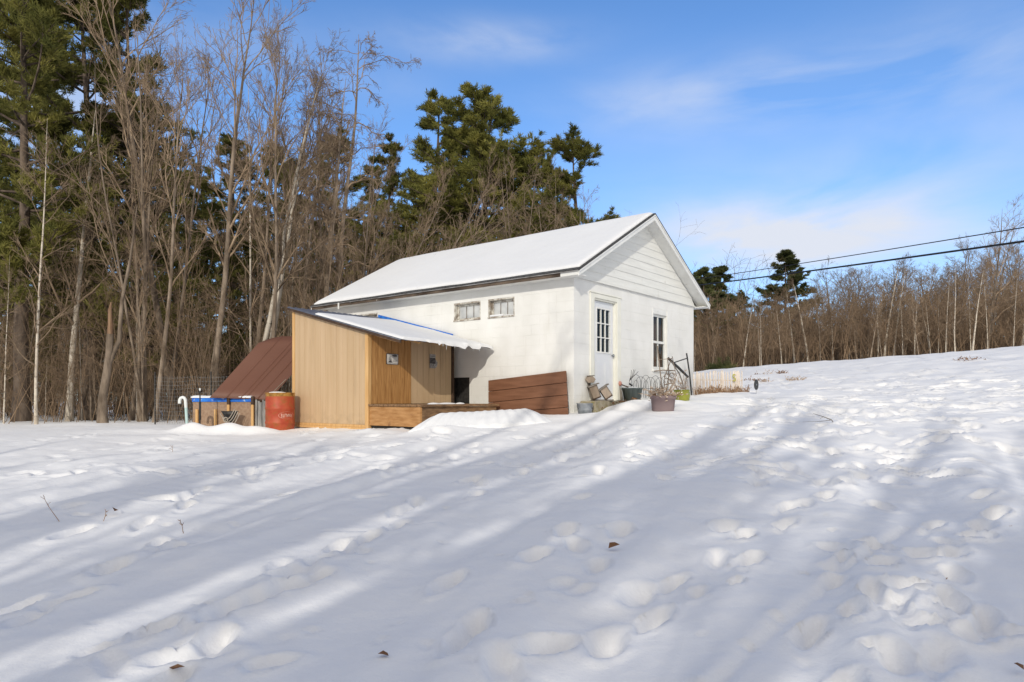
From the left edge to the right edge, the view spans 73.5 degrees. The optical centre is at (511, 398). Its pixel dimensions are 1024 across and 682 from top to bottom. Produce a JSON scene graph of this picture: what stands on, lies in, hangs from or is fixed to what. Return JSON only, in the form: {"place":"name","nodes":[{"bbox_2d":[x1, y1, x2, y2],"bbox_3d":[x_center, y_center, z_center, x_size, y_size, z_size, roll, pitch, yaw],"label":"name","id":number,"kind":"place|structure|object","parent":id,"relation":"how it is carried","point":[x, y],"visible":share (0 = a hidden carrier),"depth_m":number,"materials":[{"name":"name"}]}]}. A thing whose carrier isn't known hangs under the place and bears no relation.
{"place":"outdoors","nodes":[
{"label":"outdoors","id":0,"kind":"place"},
{"bbox_2d":[0,346,1023,681],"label":"snow ground","id":1,"kind":"structure","parent":0,"point":[776,530],"depth_m":5.32,"materials":[{"name":"white snow"}]},
{"bbox_2d":[0,254,30,423],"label":"bare tree","id":2,"kind":"object","parent":1,"relation":"on","point":[5,353],"visible":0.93,"depth_m":18.32,"materials":[{"name":"brown wood"}]},
{"bbox_2d":[0,261,63,359],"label":"bare tree","id":3,"kind":"object","parent":1,"relation":"on","point":[44,321],"visible":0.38,"depth_m":22.49,"materials":[{"name":"brown plant"}]},
{"bbox_2d":[0,127,82,373],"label":"pine tree","id":4,"kind":"object","parent":1,"relation":"on","point":[5,212],"visible":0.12,"depth_m":30.42,"materials":[{"name":"green plant"}]},
{"bbox_2d":[0,117,91,423],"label":"birch tree","id":5,"kind":"object","parent":1,"relation":"on","point":[37,330],"visible":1,"depth_m":17.44,"materials":[{"name":"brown plant"}]},
{"bbox_2d":[0,182,129,417],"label":"pine tree","id":6,"kind":"object","parent":1,"relation":"on","point":[48,349],"visible":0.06,"depth_m":29.35,"materials":[{"name":"green plant"}]},
{"bbox_2d":[0,0,140,421],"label":"pine tree","id":7,"kind":"object","parent":1,"relation":"on","point":[50,49],"visible":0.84,"depth_m":21.12,"materials":[{"name":"green plant"}]},
{"bbox_2d":[0,0,142,414],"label":"pine tree","id":8,"kind":"object","parent":1,"relation":"on","point":[56,96],"visible":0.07,"depth_m":35.57,"materials":[{"name":"green plant"}]},
{"bbox_2d":[56,238,92,420],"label":"bare tree","id":9,"kind":"object","parent":1,"relation":"on","point":[80,348],"visible":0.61,"depth_m":21.54,"materials":[{"name":"brown wood"}]},
{"bbox_2d":[18,96,136,421],"bbox_3d":[-13.292,-4.514,21.445,3.482,10.610,2.900,0,0,-19],"label":"birch tree","id":10,"kind":"object","parent":1,"relation":"on","point":[70,389],"visible":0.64,"depth_m":21.34,"materials":[{"name":"brown plant"}]},
{"bbox_2d":[69,253,101,420],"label":"bare tree","id":11,"kind":"object","parent":1,"relation":"on","point":[87,344],"visible":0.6,"depth_m":21.85,"materials":[{"name":"brown plant"}]},
{"bbox_2d":[0,0,186,419],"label":"pine tree","id":12,"kind":"object","parent":1,"relation":"on","point":[70,81],"visible":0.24,"depth_m":24.71,"materials":[{"name":"green plant"}]},
{"bbox_2d":[74,227,123,419],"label":"bare tree","id":13,"kind":"object","parent":1,"relation":"on","point":[94,400],"visible":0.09,"depth_m":24.16,"materials":[{"name":"brown plant"}]},
{"bbox_2d":[29,104,189,413],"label":"pine tree","id":14,"kind":"object","parent":1,"relation":"on","point":[119,201],"visible":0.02,"depth_m":41.16,"materials":[{"name":"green plant"}]},
{"bbox_2d":[0,1,227,421],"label":"bare tree","id":15,"kind":"object","parent":1,"relation":"on","point":[143,199],"visible":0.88,"depth_m":19.16,"materials":[{"name":"brown plant"}]},
{"bbox_2d":[96,205,136,422],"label":"broken tree","id":16,"kind":"object","parent":1,"relation":"on","point":[110,354],"visible":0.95,"depth_m":17.16,"materials":[{"name":"brown plant"}]},
{"bbox_2d":[56,0,195,419],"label":"bare tree","id":17,"kind":"object","parent":1,"relation":"on","point":[155,299],"visible":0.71,"depth_m":21.20,"materials":[{"name":"brown plant"}]},
{"bbox_2d":[123,234,154,421],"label":"bare tree","id":18,"kind":"object","parent":1,"relation":"on","point":[137,248],"visible":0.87,"depth_m":19.11,"materials":[{"name":"brown plant"}]},
{"bbox_2d":[33,0,253,419],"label":"pine tree","id":19,"kind":"object","parent":1,"relation":"on","point":[118,8],"visible":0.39,"depth_m":23.38,"materials":[{"name":"green plant"}]},
{"bbox_2d":[99,51,190,420],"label":"bare tree","id":20,"kind":"object","parent":1,"relation":"on","point":[131,414],"visible":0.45,"depth_m":20.79,"materials":[{"name":"brown plant"}]},
{"bbox_2d":[98,162,244,407],"bbox_3d":[-15.662,-5.308,32.875,6.360,12.589,6.879,0,0,33],"label":"pine tree","id":21,"kind":"object","parent":1,"relation":"on","point":[209,252],"visible":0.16,"depth_m":32.98,"materials":[{"name":"green plant"}]},
{"bbox_2d":[126,19,220,421],"bbox_3d":[-8.971,-4.605,18.267,2.152,10.682,1.908,0,0,-11],"label":"bare tree","id":22,"kind":"object","parent":1,"relation":"on","point":[165,335],"visible":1,"depth_m":18.33,"materials":[{"name":"brown plant"}]},
{"bbox_2d":[149,283,229,395],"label":"bare tree","id":23,"kind":"object","parent":1,"relation":"on","point":[203,356],"visible":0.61,"depth_m":21.05,"materials":[{"name":"brown plant"}]},
{"bbox_2d":[154,372,226,423],"bbox_3d":[-7.143,0.084,16.267,3.135,1.451,0.038,0,0,13],"label":"wire fence","id":24,"kind":"object","parent":1,"relation":"on","point":[182,381],"visible":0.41,"depth_m":16.43,"materials":[{"name":"black metal"}]},
{"bbox_2d":[153,159,238,386],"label":"pine tree","id":25,"kind":"object","parent":1,"relation":"on","point":[203,196],"visible":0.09,"depth_m":43.34,"materials":[{"name":"green plant"}]},
{"bbox_2d":[154,35,238,420],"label":"bare tree","id":26,"kind":"object","parent":1,"relation":"on","point":[187,247],"visible":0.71,"depth_m":21.07,"materials":[{"name":"brown plant"}]},
{"bbox_2d":[149,132,294,389],"bbox_3d":[-15.477,-6.415,35.665,8.516,14.913,9.212,0,0,-9],"label":"bare tree","id":27,"kind":"object","parent":1,"relation":"on","point":[224,139],"visible":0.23,"depth_m":35.23,"materials":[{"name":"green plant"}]},
{"bbox_2d":[191,395,264,426],"bbox_3d":[-6.054,0.336,15.433,1.749,0.828,1.286,0,0,9],"label":"plywood bin","id":28,"kind":"object","parent":1,"relation":"on","point":[251,410],"visible":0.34,"depth_m":14.85,"materials":[{"name":"brown wood"}]},
{"bbox_2d":[210,336,291,399],"bbox_3d":[-5.321,-0.734,15.487,1.313,1.523,2.470,0,0,30],"label":"steel sheet","id":29,"kind":"object","parent":28,"relation":"on","point":[262,369],"visible":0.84,"depth_m":15.32,"materials":[{"name":"brown metal"}]},
{"bbox_2d":[203,70,272,351],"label":"bare tree","id":30,"kind":"object","parent":1,"relation":"on","point":[250,308],"visible":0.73,"depth_m":20.79,"materials":[{"name":"brown plant"}]},
{"bbox_2d":[199,203,288,371],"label":"pine tree","id":31,"kind":"object","parent":1,"relation":"on","point":[235,260],"visible":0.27,"depth_m":29.39,"materials":[{"name":"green plant"}]},
{"bbox_2d":[183,0,315,395],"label":"bare tree","id":32,"kind":"object","parent":1,"relation":"on","point":[225,257],"visible":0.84,"depth_m":19.46,"materials":[{"name":"brown plant"}]},
{"bbox_2d":[209,143,317,383],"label":"pine tree","id":33,"kind":"object","parent":1,"relation":"on","point":[266,172],"visible":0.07,"depth_m":39.12,"materials":[{"name":"green plant"}]},
{"bbox_2d":[232,209,300,391],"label":"bare tree","id":34,"kind":"object","parent":1,"relation":"on","point":[233,306],"visible":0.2,"depth_m":24.68,"materials":[{"name":"brown plant"}]},
{"bbox_2d":[226,2,311,345],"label":"bare tree","id":35,"kind":"object","parent":1,"relation":"on","point":[260,318],"visible":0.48,"depth_m":20.75,"materials":[{"name":"grey plant"}]},
{"bbox_2d":[223,4,324,337],"bbox_3d":[-6.343,-4.910,18.389,2.261,11.224,2.005,0,0,23],"label":"bare tree","id":36,"kind":"object","parent":1,"relation":"on","point":[277,273],"visible":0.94,"depth_m":18.42,"materials":[{"name":"brown plant"}]},
{"bbox_2d":[216,202,334,337],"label":"bare tree","id":37,"kind":"object","parent":1,"relation":"on","point":[266,290],"visible":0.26,"depth_m":21.38,"materials":[{"name":"brown plant"}]},
{"bbox_2d":[265,392,294,429],"bbox_3d":[-4.790,0.307,14.150,0.594,0.904,0.594,0,0,0],"label":"steel drum","id":38,"kind":"object","parent":1,"relation":"on","point":[279,410],"visible":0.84,"depth_m":13.91,"materials":[{"name":"paint"}]},
{"bbox_2d":[215,28,351,340],"bbox_3d":[-6.192,-5.264,18.976,2.902,11.962,4.188,0,0,38],"label":"bare tree","id":39,"kind":"object","parent":1,"relation":"on","point":[290,207],"visible":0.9,"depth_m":19.01,"materials":[{"name":"brown plant"}]},
{"bbox_2d":[228,151,339,341],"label":"pine tree","id":40,"kind":"object","parent":1,"relation":"on","point":[293,243],"visible":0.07,"depth_m":33.18,"materials":[{"name":"green plant"}]},
{"bbox_2d":[263,210,323,392],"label":"bare tree","id":41,"kind":"object","parent":1,"relation":"on","point":[287,303],"visible":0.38,"depth_m":20.97,"materials":[{"name":"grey plant"}]},
{"bbox_2d":[280,163,333,307],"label":"bare tree","id":42,"kind":"object","parent":1,"relation":"on","point":[307,237],"visible":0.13,"depth_m":27.32,"materials":[{"name":"brown plant"}]},
{"bbox_2d":[278,93,351,307],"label":"bare tree","id":43,"kind":"object","parent":1,"relation":"on","point":[309,246],"visible":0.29,"depth_m":24.89,"materials":[{"name":"brown plant"}]},
{"bbox_2d":[277,36,359,299],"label":"bare tree","id":44,"kind":"object","parent":1,"relation":"on","point":[320,124],"visible":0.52,"depth_m":21.93,"materials":[{"name":"brown plant"}]},
{"bbox_2d":[294,116,359,298],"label":"bare tree","id":45,"kind":"object","parent":1,"relation":"on","point":[336,135],"visible":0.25,"depth_m":25.45,"materials":[{"name":"brown plant"}]},
{"bbox_2d":[282,127,381,333],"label":"pine tree","id":46,"kind":"object","parent":1,"relation":"on","point":[358,185],"visible":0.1,"depth_m":34.88,"materials":[{"name":"green plant"}]},
{"bbox_2d":[262,31,421,310],"bbox_3d":[-5.209,-5.375,20.496,4.067,12.070,4.067,0,0,16],"label":"bare tree","id":47,"kind":"object","parent":1,"relation":"on","point":[352,150],"visible":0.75,"depth_m":20.86,"materials":[{"name":"brown plant"}]},
{"bbox_2d":[308,166,383,294],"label":"bare tree","id":48,"kind":"object","parent":1,"relation":"on","point":[346,231],"visible":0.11,"depth_m":34.56,"materials":[{"name":"brown plant"}]},
{"bbox_2d":[0,188,704,423],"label":"undergrowth","id":49,"kind":"object","parent":1,"relation":"on","point":[113,398],"visible":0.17,"depth_m":20.49,"materials":[{"name":"brown plant"}]},
{"bbox_2d":[342,155,393,284],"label":"pine tree","id":50,"kind":"object","parent":1,"relation":"on","point":[366,182],"visible":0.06,"depth_m":42.26,"materials":[{"name":"green plant"}]},
{"bbox_2d":[356,205,404,271],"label":"bare tree","id":51,"kind":"object","parent":1,"relation":"on","point":[378,246],"visible":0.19,"depth_m":21.45,"materials":[{"name":"brown plant"}]},
{"bbox_2d":[346,132,420,282],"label":"pine tree","id":52,"kind":"object","parent":1,"relation":"on","point":[392,179],"visible":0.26,"depth_m":35.95,"materials":[{"name":"green plant"}]},
{"bbox_2d":[283,157,486,310],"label":"bare tree","id":53,"kind":"object","parent":1,"relation":"on","point":[331,253],"visible":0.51,"depth_m":19.81,"materials":[{"name":"brown plant"}]},
{"bbox_2d":[287,307,492,428],"bbox_3d":[-2.579,-0.712,14.428,3.675,2.624,2.519,0,0,38],"label":"lean to shed","id":54,"kind":"object","parent":1,"relation":"on","point":[344,374],"visible":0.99,"depth_m":13.83,"materials":[{"name":"beige wood"}]},
{"bbox_2d":[1,247,837,410],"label":"distant wood","id":55,"kind":"object","parent":1,"relation":"on","point":[734,275],"depth_m":60.58,"materials":[{"name":"plant"}]},
{"bbox_2d":[311,104,542,298],"bbox_3d":[-2.808,-4.085,20.468,6.280,9.472,6.139,0,0,-14],"label":"bare tree","id":56,"kind":"object","parent":1,"relation":"on","point":[422,231],"visible":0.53,"depth_m":20.57,"materials":[{"name":"brown plant"}]},
{"bbox_2d":[366,87,491,267],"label":"pine tree","id":57,"kind":"object","parent":1,"relation":"on","point":[429,107],"visible":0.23,"depth_m":33.24,"materials":[{"name":"green plant"}]},
{"bbox_2d":[368,402,498,429],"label":"wooden deck","id":58,"kind":"structure","parent":1,"relation":"on","point":[409,416],"depth_m":12.65,"materials":[{"name":"brown wood"}]},
{"bbox_2d":[387,126,506,257],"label":"pine tree","id":59,"kind":"object","parent":1,"relation":"on","point":[455,187],"visible":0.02,"depth_m":35.07,"materials":[{"name":"green plant"}]},
{"bbox_2d":[408,408,552,431],"bbox_3d":[-0.576,0.388,12.132,2.577,0.420,0.786,0,0,-13],"label":"snow mound","id":60,"kind":"object","parent":1,"relation":"on","point":[498,418],"visible":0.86,"depth_m":11.91,"materials":[{"name":"white snow"}]},
{"bbox_2d":[394,81,577,252],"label":"pine tree","id":61,"kind":"object","parent":1,"relation":"on","point":[482,113],"visible":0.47,"depth_m":30.88,"materials":[{"name":"green plant"}]},
{"bbox_2d":[310,212,710,412],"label":"block building","id":62,"kind":"structure","parent":1,"relation":"on","point":[612,303],"depth_m":14.80,"materials":[{"name":"white paint"}]},
{"bbox_2d":[453,301,480,321],"bbox_3d":[-0.932,-1.888,14.902,0.778,0.403,0.180,0,0,38],"label":"window frame","id":63,"kind":"structure","parent":62,"relation":"in","point":[467,311],"depth_m":14.95,"materials":[{"name":"paint"}]},
{"bbox_2d":[488,297,513,318],"bbox_3d":[-0.184,-1.888,14.307,0.708,0.403,0.180,0,0,38],"label":"window frame","id":64,"kind":"structure","parent":62,"relation":"in","point":[501,307],"depth_m":14.36,"materials":[{"name":"paint"}]},
{"bbox_2d":[488,371,568,414],"bbox_3d":[0.286,0.009,13.581,2.205,1.086,0.331,0,0,38],"label":"board panel","id":65,"kind":"object","parent":62,"relation":"attached to","point":[546,393],"visible":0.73,"depth_m":13.49,"materials":[{"name":"brown wood"}]},
{"bbox_2d":[595,300,614,398],"bbox_3d":[1.874,-0.980,14.075,0.100,2.011,0.832,0,0,38],"label":"door","id":66,"kind":"structure","parent":62,"relation":"in","point":[603,360],"depth_m":14.14,"materials":[{"name":"paint"}]},
{"bbox_2d":[652,308,670,371],"bbox_3d":[3.451,-1.353,16.028,0.162,1.455,0.900,0,0,38],"label":"window frame","id":67,"kind":"structure","parent":62,"relation":"in","point":[658,313],"depth_m":16.26,"materials":[{"name":"white paint"}]},
{"bbox_2d":[472,146,568,243],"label":"bare tree","id":68,"kind":"object","parent":1,"relation":"on","point":[508,222],"visible":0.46,"depth_m":24.74,"materials":[{"name":"brown plant"}]},
{"bbox_2d":[468,137,585,240],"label":"pine tree","id":69,"kind":"object","parent":1,"relation":"on","point":[534,151],"visible":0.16,"depth_m":31.69,"materials":[{"name":"green plant"}]},
{"bbox_2d":[485,183,599,234],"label":"bare tree","id":70,"kind":"object","parent":1,"relation":"on","point":[558,216],"visible":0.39,"depth_m":24.43,"materials":[{"name":"brown plant"}]},
{"bbox_2d":[532,122,621,229],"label":"pine tree","id":71,"kind":"object","parent":1,"relation":"on","point":[582,150],"visible":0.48,"depth_m":27.20,"materials":[{"name":"green plant"}]},
{"bbox_2d":[580,397,640,412],"bbox_3d":[2.209,0.283,13.912,0.608,0.635,2.100,0,0,38],"label":"stone step","id":72,"kind":"object","parent":1,"relation":"on","point":[599,406],"visible":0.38,"depth_m":13.25,"materials":[{"name":"grey stone"}]},
{"bbox_2d":[585,375,613,400],"bbox_3d":[1.716,-0.205,13.486,0.564,0.514,0.225,0,0,-6],"label":"birdhouse board","id":73,"kind":"object","parent":72,"relation":"on","point":[594,391],"visible":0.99,"depth_m":13.41,"materials":[{"name":"grey wood"}]},
{"bbox_2d":[621,387,642,400],"bbox_3d":[2.549,-0.100,14.523,0.420,0.290,0.300,0,0,-17],"label":"planter tub","id":74,"kind":"object","parent":72,"relation":"on","point":[629,393],"visible":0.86,"depth_m":14.41,"materials":[{"name":"grey plastic"}]},
{"bbox_2d":[650,395,675,411],"bbox_3d":[2.852,0.092,12.950,0.480,0.300,0.384,0,0,9],"label":"flower pot","id":75,"kind":"object","parent":1,"relation":"on","point":[659,404],"visible":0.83,"depth_m":12.78,"materials":[{"name":"plastic"}]},
{"bbox_2d":[638,384,687,400],"bbox_3d":[2.820,-0.126,12.951,0.828,0.364,0.793,0,0,-36],"label":"dead plant","id":76,"kind":"object","parent":75,"relation":"in","point":[657,391],"visible":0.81,"depth_m":12.87,"materials":[{"name":"brown plant"}]},
{"bbox_2d":[654,346,676,393],"bbox_3d":[2.905,-0.507,12.982,0.429,0.984,0.088,0,0,-7],"label":"stick trellis","id":77,"kind":"object","parent":75,"relation":"in","point":[672,380],"visible":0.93,"depth_m":12.97,"materials":[{"name":"brown wood"}]},
{"bbox_2d":[693,370,742,394],"bbox_3d":[5.172,-0.347,17.179,1.711,0.757,0.090,0,0,-30],"label":"picket fence","id":78,"kind":"object","parent":1,"relation":"on","point":[697,383],"visible":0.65,"depth_m":17.14,"materials":[{"name":"beige wood"}]},
{"bbox_2d":[692,266,749,366],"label":"pine tree","id":79,"kind":"object","parent":1,"relation":"on","point":[700,272],"visible":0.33,"depth_m":51.94,"materials":[{"name":"green plant"}]},
{"bbox_2d":[692,384,749,394],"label":"dried flowers","id":80,"kind":"object","parent":1,"relation":"on","point":[709,391],"visible":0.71,"depth_m":16.98,"materials":[{"name":"plant"}]},
{"bbox_2d":[705,357,738,369],"bbox_3d":[10.420,-1.636,34.005,1.688,1.055,1.809,0,0,0],"label":"evergreen bush","id":81,"kind":"object","parent":1,"relation":"on","point":[718,365],"visible":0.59,"depth_m":33.85,"materials":[{"name":"green plant"}]},
{"bbox_2d":[700,265,766,346],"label":"pine tree","id":82,"kind":"object","parent":1,"relation":"on","point":[718,271],"visible":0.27,"depth_m":54.27,"materials":[{"name":"green plant"}]},
{"bbox_2d":[746,249,826,356],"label":"pine tree","id":83,"kind":"object","parent":1,"relation":"on","point":[786,256],"visible":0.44,"depth_m":57.82,"materials":[{"name":"green plant"}]},
{"bbox_2d":[786,277,818,361],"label":"bare tree","id":84,"kind":"object","parent":1,"relation":"on","point":[800,311],"visible":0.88,"depth_m":38.82,"materials":[{"name":"brown wood"}]},
{"bbox_2d":[808,280,826,360],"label":"bare tree","id":85,"kind":"object","parent":1,"relation":"on","point":[816,284],"visible":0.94,"depth_m":37.57,"materials":[{"name":"brown plant"}]},
{"bbox_2d":[812,255,883,359],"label":"bare tree","id":86,"kind":"object","parent":1,"relation":"on","point":[825,274],"visible":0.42,"depth_m":45.15,"materials":[{"name":"brown plant"}]},
{"bbox_2d":[835,267,867,358],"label":"bare tree","id":87,"kind":"object","parent":1,"relation":"on","point":[847,295],"visible":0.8,"depth_m":39.23,"materials":[{"name":"brown plant"}]},
{"bbox_2d":[829,264,885,358],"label":"bare tree","id":88,"kind":"object","parent":1,"relation":"on","point":[854,289],"visible":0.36,"depth_m":44.95,"materials":[{"name":"brown plant"}]},
{"bbox_2d":[694,257,1023,371],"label":"bare trees","id":89,"kind":"object","parent":1,"relation":"on","point":[1004,338],"visible":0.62,"depth_m":38.90,"materials":[{"name":"brown plant"}]},
{"bbox_2d":[833,273,897,358],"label":"bare tree","id":90,"kind":"object","parent":1,"relation":"on","point":[860,308],"visible":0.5,"depth_m":39.49,"materials":[{"name":"brown plant"}]},
{"bbox_2d":[867,286,887,357],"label":"bare tree","id":91,"kind":"object","parent":1,"relation":"on","point":[872,327],"visible":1,"depth_m":36.20,"materials":[{"name":"brown plant"}]},
{"bbox_2d":[866,265,910,355],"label":"bare tree","id":92,"kind":"object","parent":1,"relation":"on","point":[892,296],"visible":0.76,"depth_m":38.22,"materials":[{"name":"brown wood"}]},
{"bbox_2d":[884,268,912,355],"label":"birch tree","id":93,"kind":"object","parent":1,"relation":"on","point":[907,270],"visible":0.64,"depth_m":38.96,"materials":[{"name":"brown plant"}]},
{"bbox_2d":[879,253,919,350],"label":"bare tree","id":94,"kind":"object","parent":1,"relation":"on","point":[899,283],"visible":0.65,"depth_m":41.11,"materials":[{"name":"brown plant"}]},
{"bbox_2d":[879,278,923,355],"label":"bare tree","id":95,"kind":"object","parent":1,"relation":"on","point":[904,319],"visible":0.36,"depth_m":39.75,"materials":[{"name":"brown plant"}]},
{"bbox_2d":[913,272,935,353],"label":"bare tree","id":96,"kind":"object","parent":1,"relation":"on","point":[920,287],"visible":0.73,"depth_m":39.53,"materials":[{"name":"brown plant"}]},
{"bbox_2d":[875,251,975,337],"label":"bare tree","id":97,"kind":"object","parent":1,"relation":"on","point":[897,283],"visible":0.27,"depth_m":52.88,"materials":[{"name":"brown plant"}]},
{"bbox_2d":[883,251,1009,330],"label":"bare tree","id":98,"kind":"object","parent":1,"relation":"on","point":[941,276],"visible":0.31,"depth_m":50.81,"materials":[{"name":"brown plant"}]},
{"bbox_2d":[936,261,967,351],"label":"bare tree","id":99,"kind":"object","parent":1,"relation":"on","point":[954,319],"visible":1,"depth_m":35.62,"materials":[{"name":"plant"}]},
{"bbox_2d":[938,232,994,320],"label":"bare tree","id":100,"kind":"object","parent":1,"relation":"on","point":[965,255],"visible":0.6,"depth_m":48.56,"materials":[{"name":"brown plant"}]},
{"bbox_2d":[960,266,990,350],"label":"bare tree","id":101,"kind":"object","parent":1,"relation":"on","point":[977,306],"visible":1,"depth_m":35.34,"materials":[{"name":"plant"}]},
{"bbox_2d":[954,195,1023,348],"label":"bare tree","id":102,"kind":"object","parent":1,"relation":"on","point":[996,285],"visible":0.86,"depth_m":37.83,"materials":[{"name":"brown plant"}]},
{"bbox_2d":[970,241,1023,330],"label":"bare tree","id":103,"kind":"object","parent":1,"relation":"on","point":[1015,265],"visible":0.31,"depth_m":52.34,"materials":[{"name":"brown plant"}]},
{"bbox_2d":[0,0,1023,400],"label":"sky","id":104,"kind":"structure","parent":0,"point":[815,130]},
{"bbox_2d":[696,227,1023,279],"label":"overhead wire","id":105,"kind":"object","parent":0,"point":[878,251],"visible":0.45,"depth_m":25.61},
{"bbox_2d":[699,240,1023,285],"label":"overhead wire","id":106,"kind":"object","parent":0,"point":[993,245],"visible":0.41,"depth_m":25.49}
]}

